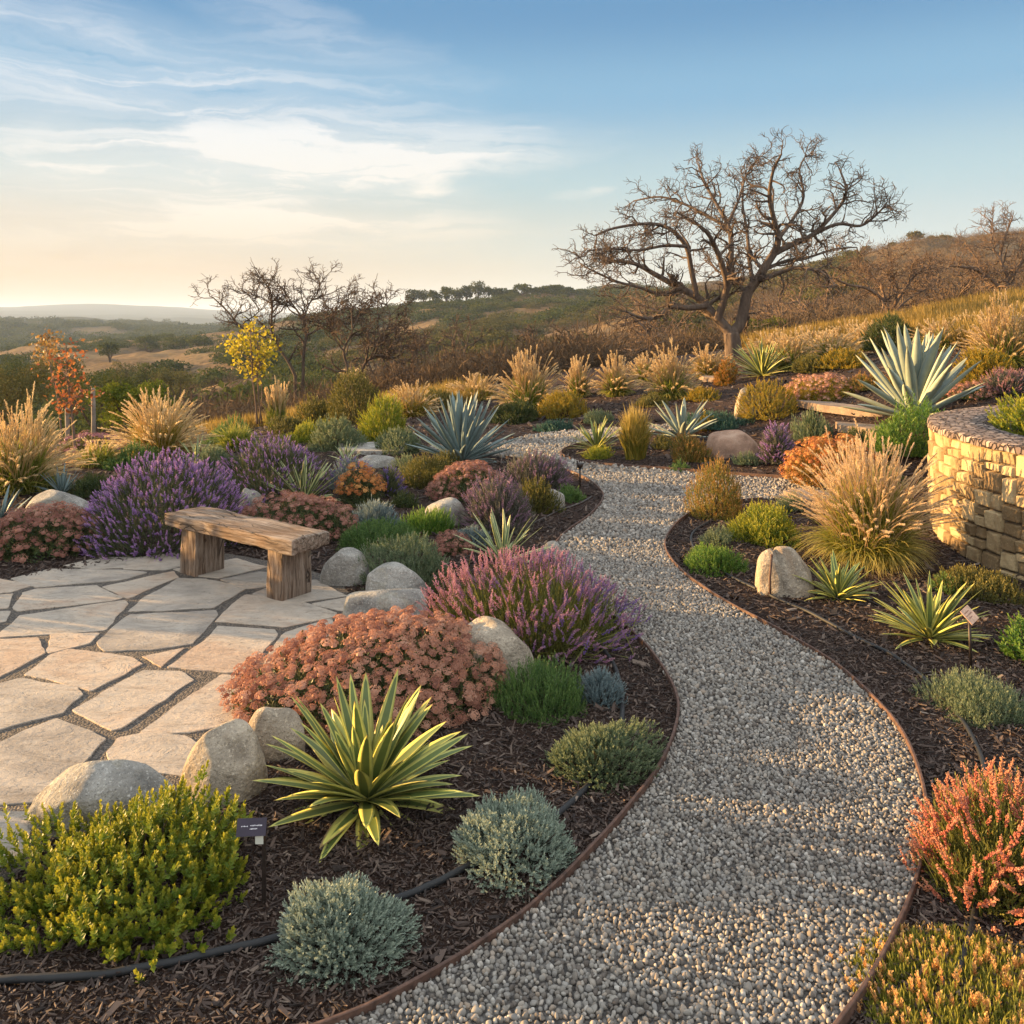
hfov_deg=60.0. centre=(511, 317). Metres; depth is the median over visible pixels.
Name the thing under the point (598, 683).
santolina mound
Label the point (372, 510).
blue fescue
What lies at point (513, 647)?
boulder
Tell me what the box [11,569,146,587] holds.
flagstone
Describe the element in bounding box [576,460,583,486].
path light
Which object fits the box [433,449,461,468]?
shrub
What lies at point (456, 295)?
ridge tree
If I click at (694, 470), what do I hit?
steel edging
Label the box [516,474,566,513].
round shrub
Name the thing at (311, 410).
dark shrub
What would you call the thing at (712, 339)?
bare hillside scrub
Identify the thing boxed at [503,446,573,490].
lavender bush
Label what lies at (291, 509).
sedum plant
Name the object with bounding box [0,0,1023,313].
sky
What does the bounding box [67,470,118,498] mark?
shrub
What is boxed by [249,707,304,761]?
boulder
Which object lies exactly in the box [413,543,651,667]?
lavender bush
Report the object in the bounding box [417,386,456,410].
dark shrub
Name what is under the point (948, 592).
shrub
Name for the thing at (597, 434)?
green yucca
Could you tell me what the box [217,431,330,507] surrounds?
lavender bush
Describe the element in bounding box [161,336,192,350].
leafy tree
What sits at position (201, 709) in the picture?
flagstone
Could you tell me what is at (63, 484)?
blue yucca
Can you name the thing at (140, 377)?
leafy tree
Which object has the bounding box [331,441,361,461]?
variegated yucca
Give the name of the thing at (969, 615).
plant label
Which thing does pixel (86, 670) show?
flagstone
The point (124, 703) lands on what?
flagstone
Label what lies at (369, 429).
shrub
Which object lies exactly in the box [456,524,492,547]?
santolina mound
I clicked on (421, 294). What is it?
ridge tree
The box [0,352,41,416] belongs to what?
leafy tree
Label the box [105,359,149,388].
leafy tree
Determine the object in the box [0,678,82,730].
flagstone
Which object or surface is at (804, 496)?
stone slab
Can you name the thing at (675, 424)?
blue agave
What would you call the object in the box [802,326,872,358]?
feather grass
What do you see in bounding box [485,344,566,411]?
fountain grass
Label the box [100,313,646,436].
bare valley scrub
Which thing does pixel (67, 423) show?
wooden stake
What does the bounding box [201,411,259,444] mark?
shrub
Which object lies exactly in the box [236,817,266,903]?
plant label
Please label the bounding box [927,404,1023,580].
planter wall
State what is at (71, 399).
sapling
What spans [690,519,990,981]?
drip hose
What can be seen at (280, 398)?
feather grass
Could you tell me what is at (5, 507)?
blue yucca
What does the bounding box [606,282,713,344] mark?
bare tree
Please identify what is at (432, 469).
round shrub
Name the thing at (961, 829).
flowering shrub
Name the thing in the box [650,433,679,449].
shrub
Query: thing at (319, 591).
flagstone
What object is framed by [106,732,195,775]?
flagstone
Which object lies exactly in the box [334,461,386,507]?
sedum plant
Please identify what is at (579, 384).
fountain grass
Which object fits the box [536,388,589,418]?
amber shrub
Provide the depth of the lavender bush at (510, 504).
8.22 m
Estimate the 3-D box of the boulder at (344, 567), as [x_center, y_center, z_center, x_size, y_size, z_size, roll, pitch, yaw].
[-1.240,1.919,6.576,0.368,0.424,0.287,0,0,0]
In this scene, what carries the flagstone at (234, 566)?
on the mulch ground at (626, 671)
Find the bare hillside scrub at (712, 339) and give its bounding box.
[584,258,1023,360]
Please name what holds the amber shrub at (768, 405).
on the mulch ground at (626, 671)
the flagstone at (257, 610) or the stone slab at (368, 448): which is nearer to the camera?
the flagstone at (257, 610)
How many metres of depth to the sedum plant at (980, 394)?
11.72 m
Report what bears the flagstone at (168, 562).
on the mulch ground at (626, 671)
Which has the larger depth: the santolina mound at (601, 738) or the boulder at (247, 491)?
the boulder at (247, 491)
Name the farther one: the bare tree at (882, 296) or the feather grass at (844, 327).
the bare tree at (882, 296)
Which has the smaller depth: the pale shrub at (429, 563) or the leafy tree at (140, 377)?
the pale shrub at (429, 563)
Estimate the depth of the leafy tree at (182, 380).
89.50 m
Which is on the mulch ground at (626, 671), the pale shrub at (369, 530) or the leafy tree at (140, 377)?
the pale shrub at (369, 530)
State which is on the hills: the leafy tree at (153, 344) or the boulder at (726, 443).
the leafy tree at (153, 344)
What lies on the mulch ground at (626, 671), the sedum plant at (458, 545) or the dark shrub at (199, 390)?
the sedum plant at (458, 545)
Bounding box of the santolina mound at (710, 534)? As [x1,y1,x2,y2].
[697,522,732,546]
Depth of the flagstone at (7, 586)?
6.40 m
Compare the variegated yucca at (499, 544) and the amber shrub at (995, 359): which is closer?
the variegated yucca at (499, 544)
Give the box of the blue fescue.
[352,493,403,524]
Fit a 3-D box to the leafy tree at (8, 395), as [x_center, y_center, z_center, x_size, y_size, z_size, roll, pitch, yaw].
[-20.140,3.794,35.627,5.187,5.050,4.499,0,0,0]
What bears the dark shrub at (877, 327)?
on the mulch ground at (626, 671)
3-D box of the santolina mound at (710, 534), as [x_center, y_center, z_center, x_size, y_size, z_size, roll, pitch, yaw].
[1.776,1.864,7.731,0.305,0.202,0.417,0,0,25]
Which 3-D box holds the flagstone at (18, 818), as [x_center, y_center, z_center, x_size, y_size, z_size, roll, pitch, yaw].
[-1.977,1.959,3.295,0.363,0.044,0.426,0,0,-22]
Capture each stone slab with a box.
[338,442,403,454]
[699,375,713,382]
[784,488,834,511]
[796,400,884,416]
[835,421,901,433]
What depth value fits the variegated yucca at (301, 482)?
9.30 m
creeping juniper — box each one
[532,418,573,431]
[686,408,754,430]
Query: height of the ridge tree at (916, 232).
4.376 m
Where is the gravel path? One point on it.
(610, 988)
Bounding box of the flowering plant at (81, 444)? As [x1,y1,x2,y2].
[54,430,125,452]
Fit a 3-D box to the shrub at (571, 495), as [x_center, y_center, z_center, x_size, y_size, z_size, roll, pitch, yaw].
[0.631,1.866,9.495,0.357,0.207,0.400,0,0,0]
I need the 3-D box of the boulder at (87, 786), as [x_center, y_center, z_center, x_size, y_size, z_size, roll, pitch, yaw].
[-1.571,1.915,3.429,0.604,0.400,0.294,0,0,14]
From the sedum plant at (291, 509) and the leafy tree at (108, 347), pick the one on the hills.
the leafy tree at (108, 347)
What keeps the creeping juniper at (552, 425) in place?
on the mulch ground at (626, 671)
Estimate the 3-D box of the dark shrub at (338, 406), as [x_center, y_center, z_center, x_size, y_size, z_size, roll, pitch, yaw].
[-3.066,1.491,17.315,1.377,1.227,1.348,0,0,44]
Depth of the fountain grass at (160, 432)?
12.37 m
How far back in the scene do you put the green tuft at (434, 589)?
6.12 m
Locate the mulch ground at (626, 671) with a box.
[0,347,1023,1023]
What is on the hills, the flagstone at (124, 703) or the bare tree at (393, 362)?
the bare tree at (393, 362)
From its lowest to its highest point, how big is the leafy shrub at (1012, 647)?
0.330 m
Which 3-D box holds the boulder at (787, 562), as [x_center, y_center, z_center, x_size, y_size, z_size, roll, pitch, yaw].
[1.958,1.919,6.348,0.448,0.571,0.343,0,0,0]
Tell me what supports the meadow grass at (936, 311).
on the hills
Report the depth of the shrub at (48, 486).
10.09 m
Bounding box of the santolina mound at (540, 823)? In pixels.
[450,783,579,901]
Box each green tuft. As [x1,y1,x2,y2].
[388,489,420,507]
[389,453,425,475]
[399,505,459,535]
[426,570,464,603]
[790,406,833,442]
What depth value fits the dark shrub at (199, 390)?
71.03 m
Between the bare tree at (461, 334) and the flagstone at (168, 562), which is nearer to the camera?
the flagstone at (168, 562)
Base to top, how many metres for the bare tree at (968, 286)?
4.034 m
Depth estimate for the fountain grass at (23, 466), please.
9.87 m
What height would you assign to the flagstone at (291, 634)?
0.044 m
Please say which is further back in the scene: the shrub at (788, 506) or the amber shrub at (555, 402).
the amber shrub at (555, 402)
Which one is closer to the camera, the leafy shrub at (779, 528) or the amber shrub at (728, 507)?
the leafy shrub at (779, 528)
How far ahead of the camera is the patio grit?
4.91 m
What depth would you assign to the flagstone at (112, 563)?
6.97 m
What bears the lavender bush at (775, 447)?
on the mulch ground at (626, 671)
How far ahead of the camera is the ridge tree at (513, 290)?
411.15 m
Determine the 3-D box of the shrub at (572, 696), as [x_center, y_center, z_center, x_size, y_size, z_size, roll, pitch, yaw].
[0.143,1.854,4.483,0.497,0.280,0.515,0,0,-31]
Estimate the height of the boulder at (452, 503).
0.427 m
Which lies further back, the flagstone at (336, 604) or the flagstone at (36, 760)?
the flagstone at (336, 604)
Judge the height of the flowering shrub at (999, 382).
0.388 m
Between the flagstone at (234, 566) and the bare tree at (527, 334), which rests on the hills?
the bare tree at (527, 334)
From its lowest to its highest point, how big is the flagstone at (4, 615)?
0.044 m
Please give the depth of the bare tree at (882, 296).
32.91 m
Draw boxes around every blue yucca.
[0,484,31,520]
[33,464,78,491]
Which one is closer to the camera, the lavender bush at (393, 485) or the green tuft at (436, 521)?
the green tuft at (436, 521)
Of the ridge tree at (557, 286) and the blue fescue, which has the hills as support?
the ridge tree at (557, 286)
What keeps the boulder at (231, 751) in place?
on the mulch ground at (626, 671)
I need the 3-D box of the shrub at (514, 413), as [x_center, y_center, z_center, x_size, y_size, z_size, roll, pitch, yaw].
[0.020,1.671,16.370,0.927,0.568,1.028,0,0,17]
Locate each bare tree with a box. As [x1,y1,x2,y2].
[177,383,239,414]
[189,257,389,403]
[296,277,428,390]
[346,324,434,376]
[407,312,492,364]
[513,320,578,350]
[549,309,688,359]
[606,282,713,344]
[731,278,828,320]
[754,270,842,321]
[803,235,953,314]
[904,249,990,302]
[939,200,1023,291]
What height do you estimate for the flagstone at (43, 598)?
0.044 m
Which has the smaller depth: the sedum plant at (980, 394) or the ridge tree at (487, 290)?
the sedum plant at (980, 394)
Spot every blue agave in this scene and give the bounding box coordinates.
[403,390,521,465]
[649,397,717,437]
[838,322,985,418]
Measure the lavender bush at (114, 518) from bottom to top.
0.907 m
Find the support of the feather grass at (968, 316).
on the mulch ground at (626, 671)
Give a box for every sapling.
[28,326,64,439]
[31,336,109,449]
[216,316,282,423]
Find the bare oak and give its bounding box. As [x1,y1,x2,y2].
[552,125,912,356]
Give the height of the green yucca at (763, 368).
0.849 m
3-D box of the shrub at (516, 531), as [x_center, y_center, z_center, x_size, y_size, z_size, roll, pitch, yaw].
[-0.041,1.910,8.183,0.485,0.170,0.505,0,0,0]
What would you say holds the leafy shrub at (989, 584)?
on the mulch ground at (626, 671)
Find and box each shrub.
[0,760,253,982]
[41,482,56,490]
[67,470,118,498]
[82,378,182,435]
[96,439,161,470]
[182,386,221,406]
[193,441,235,469]
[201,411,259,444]
[260,370,324,394]
[265,412,313,434]
[280,416,330,444]
[293,393,349,423]
[302,412,368,451]
[325,365,385,425]
[335,515,420,552]
[354,390,406,441]
[354,530,450,589]
[374,425,423,455]
[398,452,454,488]
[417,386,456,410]
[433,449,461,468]
[482,519,533,534]
[487,649,588,727]
[490,393,538,424]
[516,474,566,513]
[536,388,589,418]
[557,483,586,503]
[582,443,615,459]
[583,408,615,423]
[635,391,668,407]
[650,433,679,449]
[669,458,690,471]
[681,386,721,401]
[681,450,746,521]
[683,541,749,577]
[712,354,739,385]
[722,498,803,548]
[731,450,762,465]
[734,376,799,420]
[769,490,808,511]
[789,351,829,373]
[815,346,868,369]
[829,917,1023,1023]
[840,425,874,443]
[845,371,892,391]
[859,310,922,351]
[866,391,944,457]
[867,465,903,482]
[898,753,1023,932]
[909,663,1023,728]
[926,570,969,594]
[932,561,1023,605]
[952,346,1018,385]
[979,366,1023,394]
[985,387,1023,435]
[994,611,1023,664]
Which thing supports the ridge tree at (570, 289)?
on the hills
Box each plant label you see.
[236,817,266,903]
[960,605,978,669]
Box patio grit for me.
[0,553,347,880]
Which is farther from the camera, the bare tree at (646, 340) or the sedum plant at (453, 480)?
the bare tree at (646, 340)
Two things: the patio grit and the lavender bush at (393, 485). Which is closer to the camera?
the patio grit
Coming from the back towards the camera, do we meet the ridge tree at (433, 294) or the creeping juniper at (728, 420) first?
the ridge tree at (433, 294)
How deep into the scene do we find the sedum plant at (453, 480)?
9.55 m
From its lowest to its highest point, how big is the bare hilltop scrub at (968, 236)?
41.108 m
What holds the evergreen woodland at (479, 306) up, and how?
on the hills
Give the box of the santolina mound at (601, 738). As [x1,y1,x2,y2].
[540,715,668,797]
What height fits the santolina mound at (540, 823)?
0.243 m
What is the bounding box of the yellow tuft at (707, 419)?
[698,407,712,431]
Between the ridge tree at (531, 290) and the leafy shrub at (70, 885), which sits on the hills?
the ridge tree at (531, 290)
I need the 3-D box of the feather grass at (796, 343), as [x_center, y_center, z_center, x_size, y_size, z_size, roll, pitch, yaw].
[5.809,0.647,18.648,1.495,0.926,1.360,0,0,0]
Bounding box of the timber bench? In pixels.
[165,506,329,600]
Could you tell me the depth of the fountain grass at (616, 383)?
18.85 m
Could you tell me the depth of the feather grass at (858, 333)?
20.02 m
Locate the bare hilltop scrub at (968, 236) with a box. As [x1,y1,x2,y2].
[514,226,1023,338]
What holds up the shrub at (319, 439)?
on the mulch ground at (626, 671)
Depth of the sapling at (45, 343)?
16.87 m
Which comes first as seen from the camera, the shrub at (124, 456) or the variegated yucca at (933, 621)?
the variegated yucca at (933, 621)
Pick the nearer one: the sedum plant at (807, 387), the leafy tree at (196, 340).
the sedum plant at (807, 387)
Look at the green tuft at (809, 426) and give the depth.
11.33 m
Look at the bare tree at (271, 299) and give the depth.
34.14 m
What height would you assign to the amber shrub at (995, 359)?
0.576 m
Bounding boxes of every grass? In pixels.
[0,381,97,495]
[60,437,129,469]
[90,385,224,458]
[193,375,486,433]
[208,421,267,451]
[263,375,291,431]
[387,378,442,416]
[445,372,508,400]
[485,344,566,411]
[558,354,597,397]
[588,350,641,396]
[613,398,657,459]
[624,352,663,382]
[634,337,706,400]
[684,342,737,378]
[738,329,793,356]
[740,286,1023,354]
[754,327,823,370]
[767,419,968,578]
[788,325,833,353]
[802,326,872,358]
[822,319,863,334]
[840,318,895,350]
[908,316,968,350]
[944,309,979,323]
[950,288,1023,367]
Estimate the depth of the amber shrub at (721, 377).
17.93 m
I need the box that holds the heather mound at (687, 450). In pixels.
[669,427,715,462]
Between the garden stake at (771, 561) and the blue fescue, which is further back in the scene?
the blue fescue
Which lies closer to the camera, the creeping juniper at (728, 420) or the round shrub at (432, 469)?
the round shrub at (432, 469)
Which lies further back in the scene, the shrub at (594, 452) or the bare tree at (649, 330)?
the bare tree at (649, 330)
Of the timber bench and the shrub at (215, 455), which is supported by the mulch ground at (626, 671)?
the shrub at (215, 455)
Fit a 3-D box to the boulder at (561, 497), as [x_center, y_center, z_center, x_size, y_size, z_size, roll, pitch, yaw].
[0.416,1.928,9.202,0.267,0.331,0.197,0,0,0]
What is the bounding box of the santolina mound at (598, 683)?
[577,664,628,709]
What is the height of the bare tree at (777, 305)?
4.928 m
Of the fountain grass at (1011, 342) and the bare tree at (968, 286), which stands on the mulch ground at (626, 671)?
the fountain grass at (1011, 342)
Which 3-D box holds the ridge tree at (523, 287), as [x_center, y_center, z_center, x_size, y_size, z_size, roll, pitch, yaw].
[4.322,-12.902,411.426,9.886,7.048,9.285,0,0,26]
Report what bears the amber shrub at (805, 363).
on the mulch ground at (626, 671)
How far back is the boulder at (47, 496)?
8.97 m
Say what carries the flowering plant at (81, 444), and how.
on the mulch ground at (626, 671)
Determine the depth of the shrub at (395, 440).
12.78 m
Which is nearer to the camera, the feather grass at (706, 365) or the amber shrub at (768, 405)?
the amber shrub at (768, 405)
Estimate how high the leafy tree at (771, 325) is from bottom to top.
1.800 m
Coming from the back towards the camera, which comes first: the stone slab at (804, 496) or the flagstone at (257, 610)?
the stone slab at (804, 496)
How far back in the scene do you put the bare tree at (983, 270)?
40.09 m
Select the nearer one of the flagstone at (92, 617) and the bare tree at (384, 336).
the flagstone at (92, 617)
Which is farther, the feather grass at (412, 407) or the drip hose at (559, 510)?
the feather grass at (412, 407)
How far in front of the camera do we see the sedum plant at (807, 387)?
13.57 m
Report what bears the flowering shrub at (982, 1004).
on the mulch ground at (626, 671)
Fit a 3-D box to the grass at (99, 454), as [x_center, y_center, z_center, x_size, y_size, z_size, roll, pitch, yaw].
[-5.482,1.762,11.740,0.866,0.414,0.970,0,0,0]
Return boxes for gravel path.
[348,426,922,1023]
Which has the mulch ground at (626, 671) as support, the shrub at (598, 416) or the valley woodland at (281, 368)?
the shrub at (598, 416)
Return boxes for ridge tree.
[405,289,417,301]
[414,289,430,301]
[427,289,441,301]
[440,286,454,301]
[449,287,465,298]
[458,285,472,298]
[468,280,485,298]
[478,285,496,297]
[491,287,506,297]
[506,289,518,297]
[512,283,532,296]
[526,287,539,294]
[536,285,551,291]
[550,284,564,290]
[563,286,575,293]
[905,230,924,239]
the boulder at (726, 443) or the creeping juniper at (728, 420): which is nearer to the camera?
the boulder at (726, 443)
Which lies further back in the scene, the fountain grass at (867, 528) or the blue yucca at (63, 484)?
the blue yucca at (63, 484)
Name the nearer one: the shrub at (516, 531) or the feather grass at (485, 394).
the shrub at (516, 531)
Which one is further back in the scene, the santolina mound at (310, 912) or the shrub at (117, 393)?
the shrub at (117, 393)
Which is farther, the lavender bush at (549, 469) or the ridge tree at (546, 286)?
the ridge tree at (546, 286)
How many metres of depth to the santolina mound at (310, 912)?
2.69 m
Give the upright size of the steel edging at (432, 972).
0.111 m
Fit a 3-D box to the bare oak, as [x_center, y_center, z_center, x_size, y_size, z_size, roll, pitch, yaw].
[6.490,-2.284,26.310,10.694,7.346,6.737,0,0,0]
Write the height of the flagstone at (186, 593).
0.044 m
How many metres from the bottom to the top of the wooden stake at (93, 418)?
1.046 m
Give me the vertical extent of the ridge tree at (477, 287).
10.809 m
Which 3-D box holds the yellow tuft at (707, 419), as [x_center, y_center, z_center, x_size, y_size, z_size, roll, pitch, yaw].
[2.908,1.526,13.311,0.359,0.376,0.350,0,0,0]
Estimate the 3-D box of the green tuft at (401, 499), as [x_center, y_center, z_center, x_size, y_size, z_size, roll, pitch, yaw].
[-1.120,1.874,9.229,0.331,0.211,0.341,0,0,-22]
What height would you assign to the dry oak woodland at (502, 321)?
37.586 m
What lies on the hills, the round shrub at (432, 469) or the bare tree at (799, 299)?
the bare tree at (799, 299)
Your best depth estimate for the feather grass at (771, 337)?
22.82 m
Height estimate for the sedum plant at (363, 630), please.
0.400 m
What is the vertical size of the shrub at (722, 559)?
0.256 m
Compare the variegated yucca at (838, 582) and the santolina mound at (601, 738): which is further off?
the variegated yucca at (838, 582)
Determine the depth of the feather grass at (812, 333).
21.86 m
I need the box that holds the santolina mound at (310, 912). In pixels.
[264,870,423,993]
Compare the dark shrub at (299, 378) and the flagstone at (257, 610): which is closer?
the flagstone at (257, 610)
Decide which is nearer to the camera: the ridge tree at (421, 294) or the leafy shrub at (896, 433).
the leafy shrub at (896, 433)
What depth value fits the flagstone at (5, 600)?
6.08 m
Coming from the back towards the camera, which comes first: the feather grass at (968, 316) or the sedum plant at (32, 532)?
the feather grass at (968, 316)
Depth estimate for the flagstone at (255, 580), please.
6.55 m
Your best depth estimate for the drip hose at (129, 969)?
2.70 m
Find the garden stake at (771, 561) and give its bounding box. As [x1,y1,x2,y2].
[769,554,772,596]
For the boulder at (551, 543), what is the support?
on the mulch ground at (626, 671)
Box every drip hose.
[0,630,624,984]
[501,496,591,539]
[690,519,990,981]
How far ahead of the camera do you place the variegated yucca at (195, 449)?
11.93 m
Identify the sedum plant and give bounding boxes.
[0,500,104,563]
[215,605,507,744]
[232,489,359,548]
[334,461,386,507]
[424,460,506,500]
[432,529,474,556]
[778,431,880,488]
[783,372,859,401]
[943,380,1001,399]
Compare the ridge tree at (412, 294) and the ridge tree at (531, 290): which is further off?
the ridge tree at (412, 294)
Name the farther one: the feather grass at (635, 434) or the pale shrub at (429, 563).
the feather grass at (635, 434)
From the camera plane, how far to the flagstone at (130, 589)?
6.43 m
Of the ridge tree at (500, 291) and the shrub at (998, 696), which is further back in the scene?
the ridge tree at (500, 291)
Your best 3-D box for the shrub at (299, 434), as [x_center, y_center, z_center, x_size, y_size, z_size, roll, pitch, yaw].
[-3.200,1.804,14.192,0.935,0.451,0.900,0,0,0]
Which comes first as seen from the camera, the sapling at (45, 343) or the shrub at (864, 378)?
the shrub at (864, 378)
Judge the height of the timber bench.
0.475 m
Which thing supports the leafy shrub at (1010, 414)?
on the planter soil
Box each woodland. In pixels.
[0,309,346,349]
[0,318,344,443]
[276,281,702,344]
[317,250,877,379]
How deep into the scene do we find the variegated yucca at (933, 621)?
5.37 m
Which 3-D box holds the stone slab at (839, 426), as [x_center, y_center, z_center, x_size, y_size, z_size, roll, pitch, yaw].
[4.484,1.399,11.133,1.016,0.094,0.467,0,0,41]
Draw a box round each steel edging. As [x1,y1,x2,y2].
[311,456,679,1023]
[561,430,825,479]
[664,497,928,1023]
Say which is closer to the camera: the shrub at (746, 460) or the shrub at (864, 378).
the shrub at (746, 460)
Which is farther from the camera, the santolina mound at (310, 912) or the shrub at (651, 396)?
the shrub at (651, 396)
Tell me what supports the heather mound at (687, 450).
on the mulch ground at (626, 671)
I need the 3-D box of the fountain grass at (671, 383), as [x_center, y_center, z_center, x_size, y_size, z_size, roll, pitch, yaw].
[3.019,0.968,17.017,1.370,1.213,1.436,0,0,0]
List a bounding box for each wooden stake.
[65,408,69,442]
[91,388,95,444]
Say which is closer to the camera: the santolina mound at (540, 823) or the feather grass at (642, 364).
the santolina mound at (540, 823)
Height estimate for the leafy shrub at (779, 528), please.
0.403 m
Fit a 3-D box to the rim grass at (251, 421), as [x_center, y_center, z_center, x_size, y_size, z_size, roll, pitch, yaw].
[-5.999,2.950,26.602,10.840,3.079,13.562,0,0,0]
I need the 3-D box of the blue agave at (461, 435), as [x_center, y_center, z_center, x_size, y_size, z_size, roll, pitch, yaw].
[-0.710,1.466,12.068,1.561,1.001,1.494,0,0,24]
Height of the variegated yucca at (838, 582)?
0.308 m
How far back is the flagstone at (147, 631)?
5.48 m
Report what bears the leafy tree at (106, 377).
on the hills
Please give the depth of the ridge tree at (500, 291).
413.09 m
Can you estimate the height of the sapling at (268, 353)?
2.056 m
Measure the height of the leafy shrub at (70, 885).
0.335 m
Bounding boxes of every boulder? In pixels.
[26,489,89,511]
[26,759,183,838]
[179,718,267,806]
[238,488,262,510]
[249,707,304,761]
[320,547,369,586]
[342,589,427,625]
[360,455,395,467]
[365,562,427,591]
[425,497,467,525]
[449,616,535,681]
[542,489,564,507]
[544,541,559,555]
[706,430,758,458]
[734,388,758,419]
[755,546,814,597]
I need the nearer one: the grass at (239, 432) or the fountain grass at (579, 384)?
the grass at (239, 432)
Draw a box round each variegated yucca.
[175,434,211,461]
[251,668,479,862]
[261,455,342,502]
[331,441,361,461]
[456,508,549,567]
[792,548,884,602]
[868,570,992,651]
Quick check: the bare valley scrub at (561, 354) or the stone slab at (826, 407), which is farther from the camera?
the bare valley scrub at (561, 354)
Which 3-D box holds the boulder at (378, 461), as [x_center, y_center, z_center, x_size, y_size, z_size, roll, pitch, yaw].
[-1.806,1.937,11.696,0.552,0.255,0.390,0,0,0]
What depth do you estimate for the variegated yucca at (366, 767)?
3.53 m
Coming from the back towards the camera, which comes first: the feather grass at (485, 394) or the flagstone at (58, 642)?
the feather grass at (485, 394)
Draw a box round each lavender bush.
[73,446,249,560]
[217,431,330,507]
[328,453,370,490]
[375,465,408,497]
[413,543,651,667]
[454,467,536,531]
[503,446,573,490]
[756,419,797,465]
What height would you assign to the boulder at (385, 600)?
0.322 m
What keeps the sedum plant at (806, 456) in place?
on the mulch ground at (626, 671)
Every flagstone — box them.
[0,579,29,593]
[0,593,13,608]
[0,600,128,637]
[0,611,10,622]
[0,637,45,676]
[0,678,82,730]
[0,718,105,805]
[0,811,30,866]
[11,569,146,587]
[12,585,122,611]
[24,649,142,691]
[45,633,99,653]
[63,557,129,568]
[72,670,193,730]
[97,610,217,651]
[102,571,178,598]
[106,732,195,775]
[123,553,179,570]
[128,578,246,611]
[140,674,259,733]
[141,648,184,667]
[167,626,277,673]
[173,558,266,578]
[215,594,336,627]
[220,571,266,589]
[252,580,346,601]
[263,618,338,683]
[312,597,345,610]
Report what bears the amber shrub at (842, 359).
on the mulch ground at (626, 671)
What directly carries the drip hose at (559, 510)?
on the mulch ground at (626, 671)
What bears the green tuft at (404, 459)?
on the mulch ground at (626, 671)
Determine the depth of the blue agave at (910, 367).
11.00 m
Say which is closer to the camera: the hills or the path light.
the path light
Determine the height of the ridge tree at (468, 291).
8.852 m
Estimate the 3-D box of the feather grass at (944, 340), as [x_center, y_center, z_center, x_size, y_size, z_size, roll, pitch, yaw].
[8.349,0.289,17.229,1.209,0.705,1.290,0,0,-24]
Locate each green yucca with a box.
[569,416,621,453]
[729,338,798,377]
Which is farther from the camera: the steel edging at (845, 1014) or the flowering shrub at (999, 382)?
the flowering shrub at (999, 382)
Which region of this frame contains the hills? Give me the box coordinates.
[0,231,1023,394]
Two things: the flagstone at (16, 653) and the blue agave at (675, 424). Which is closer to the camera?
the flagstone at (16, 653)
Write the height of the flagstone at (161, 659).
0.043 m
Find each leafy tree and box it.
[0,350,90,444]
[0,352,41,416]
[35,353,85,407]
[49,371,140,439]
[97,342,120,361]
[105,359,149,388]
[124,362,175,391]
[133,335,160,351]
[146,366,210,401]
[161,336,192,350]
[185,335,214,347]
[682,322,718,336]
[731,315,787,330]
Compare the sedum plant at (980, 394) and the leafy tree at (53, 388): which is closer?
the sedum plant at (980, 394)
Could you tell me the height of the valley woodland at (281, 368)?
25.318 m
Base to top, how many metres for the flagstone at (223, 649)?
0.046 m
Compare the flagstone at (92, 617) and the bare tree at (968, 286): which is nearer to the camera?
the flagstone at (92, 617)
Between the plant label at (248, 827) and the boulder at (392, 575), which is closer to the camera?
the plant label at (248, 827)
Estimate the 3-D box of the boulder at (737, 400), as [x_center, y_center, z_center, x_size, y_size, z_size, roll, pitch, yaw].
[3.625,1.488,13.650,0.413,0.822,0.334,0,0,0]
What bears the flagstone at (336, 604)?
on the mulch ground at (626, 671)
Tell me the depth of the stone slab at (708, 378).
19.07 m

